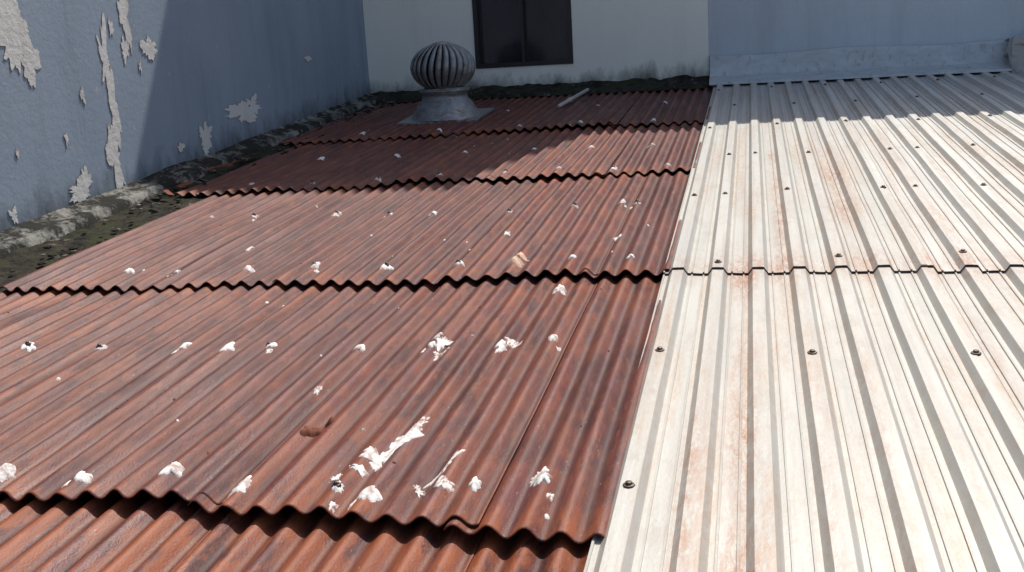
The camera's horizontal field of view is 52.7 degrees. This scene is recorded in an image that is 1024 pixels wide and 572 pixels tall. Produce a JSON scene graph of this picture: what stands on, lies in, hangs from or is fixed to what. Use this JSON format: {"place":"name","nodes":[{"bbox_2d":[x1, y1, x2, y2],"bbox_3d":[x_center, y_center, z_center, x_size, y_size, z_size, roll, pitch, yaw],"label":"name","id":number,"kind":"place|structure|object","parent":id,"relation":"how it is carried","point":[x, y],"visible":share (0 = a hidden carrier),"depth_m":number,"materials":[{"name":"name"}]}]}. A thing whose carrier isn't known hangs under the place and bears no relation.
{"place":"outdoors","nodes":[
{"label":"outdoors","id":0,"kind":"place"},
{"bbox_2d":[0,85,713,571],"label":"rusty corrugated roof","id":1,"kind":"structure","parent":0,"point":[512,421],"depth_m":3.29,"materials":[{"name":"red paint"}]},
{"bbox_2d":[0,103,401,291],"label":"gutter debris","id":2,"kind":"object","parent":1,"relation":"attached to","point":[22,262],"visible":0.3,"depth_m":5.41,"materials":[{"name":"brown soil"}]},
{"bbox_2d":[9,100,395,279],"bbox_3d":[-1.826,-0.760,6.731,0.392,0.519,6.335,-1,13,12],"label":"rubble","id":3,"kind":"object","parent":2,"relation":"on","point":[185,184],"visible":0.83,"depth_m":6.37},
{"bbox_2d":[0,101,681,518],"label":"sealant spots","id":4,"kind":"object","parent":1,"relation":"on","point":[178,469],"visible":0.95,"depth_m":2.58,"materials":[{"name":"white paint"}]},
{"bbox_2d":[397,41,494,124],"bbox_3d":[-0.550,-1.673,8.442,0.660,0.637,0.640,0,13,13],"label":"turbine roof vent","id":5,"kind":"object","parent":1,"relation":"on","point":[442,73],"visible":1,"depth_m":8.26,"materials":[{"name":"grey metal"}]},
{"bbox_2d":[371,75,708,103],"bbox_3d":[0.176,-1.819,9.560,3.230,0.120,0.272,0,13,13],"label":"mortar fillet","id":6,"kind":"object","parent":1,"relation":"on","point":[629,85],"visible":0.82,"depth_m":9.49,"materials":[{"name":"grey concrete"}]},
{"bbox_2d":[557,88,588,107],"bbox_3d":[0.533,-1.620,8.885,0.043,0.110,1.016,1,14,18],"label":"pipe","id":7,"kind":"object","parent":1,"relation":"on","point":[570,99],"visible":1,"depth_m":8.76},
{"bbox_2d":[583,70,1023,571],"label":"white ribbed metal roof","id":8,"kind":"structure","parent":0,"point":[882,430],"depth_m":3.00,"materials":[{"name":"paint"}]},
{"bbox_2d":[25,76,995,488],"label":"roof screws","id":9,"kind":"object","parent":8,"relation":"on","point":[629,482],"visible":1,"depth_m":3.81,"materials":[{"name":"metal"}]},
{"bbox_2d":[709,40,1012,84],"bbox_3d":[4.476,-1.928,8.518,5.600,0.262,0.312,0,13,13],"label":"metal flashing","id":10,"kind":"object","parent":8,"relation":"on","point":[852,62],"visible":0.96,"depth_m":8.91,"materials":[{"name":"grey metal"}]},
{"bbox_2d":[1004,33,1023,72],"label":"concrete block","id":11,"kind":"structure","parent":8,"relation":"on","point":[1014,52],"depth_m":8.44,"materials":[{"name":"grey concrete"}]},
{"bbox_2d":[708,0,1023,86],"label":"pale blue building","id":12,"kind":"structure","parent":0,"point":[743,27],"depth_m":8.96,"materials":[{"name":"paint"}]},
{"label":"ground","id":13,"kind":"structure","parent":0,"visible":0},
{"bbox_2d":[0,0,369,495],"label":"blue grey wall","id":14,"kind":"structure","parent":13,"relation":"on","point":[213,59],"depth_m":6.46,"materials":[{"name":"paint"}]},
{"bbox_2d":[0,0,311,224],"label":"peeled paint patches","id":15,"kind":"object","parent":14,"relation":"attached to","point":[15,41],"visible":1,"depth_m":5.92,"materials":[{"name":"paint"}]},
{"bbox_2d":[0,93,377,254],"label":"mortar kerb","id":16,"kind":"structure","parent":14,"relation":"attached to","point":[64,221],"depth_m":6.12,"materials":[{"name":"grey concrete"}]},
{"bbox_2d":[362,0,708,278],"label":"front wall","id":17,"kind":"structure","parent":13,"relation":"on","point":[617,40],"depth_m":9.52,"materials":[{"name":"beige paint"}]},
{"bbox_2d":[472,0,481,68],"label":"window frame","id":18,"kind":"object","parent":17,"relation":"attached to","point":[477,33],"visible":1,"depth_m":9.70,"materials":[{"name":"black metal"}]},
{"bbox_2d":[519,0,526,61],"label":"window mullion","id":19,"kind":"structure","parent":17,"relation":"attached to","point":[523,31],"depth_m":9.61},
{"bbox_2d":[479,0,568,63],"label":"window glass","id":20,"kind":"object","parent":17,"relation":"attached to","point":[546,28],"visible":0.88,"depth_m":9.67,"materials":[{"name":"black glass"}]},
{"bbox_2d":[480,59,568,68],"bbox_3d":[0.124,-2.083,9.695,0.850,0.040,0.100,0,13,13],"label":"window frame bottom","id":21,"kind":"object","parent":17,"relation":"attached to","point":[528,63],"depth_m":9.65,"materials":[{"name":"black metal"}]},
{"bbox_2d":[566,0,573,63],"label":"window frame","id":22,"kind":"object","parent":17,"relation":"attached to","point":[569,26],"visible":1,"depth_m":9.49,"materials":[{"name":"black metal"}]}
]}

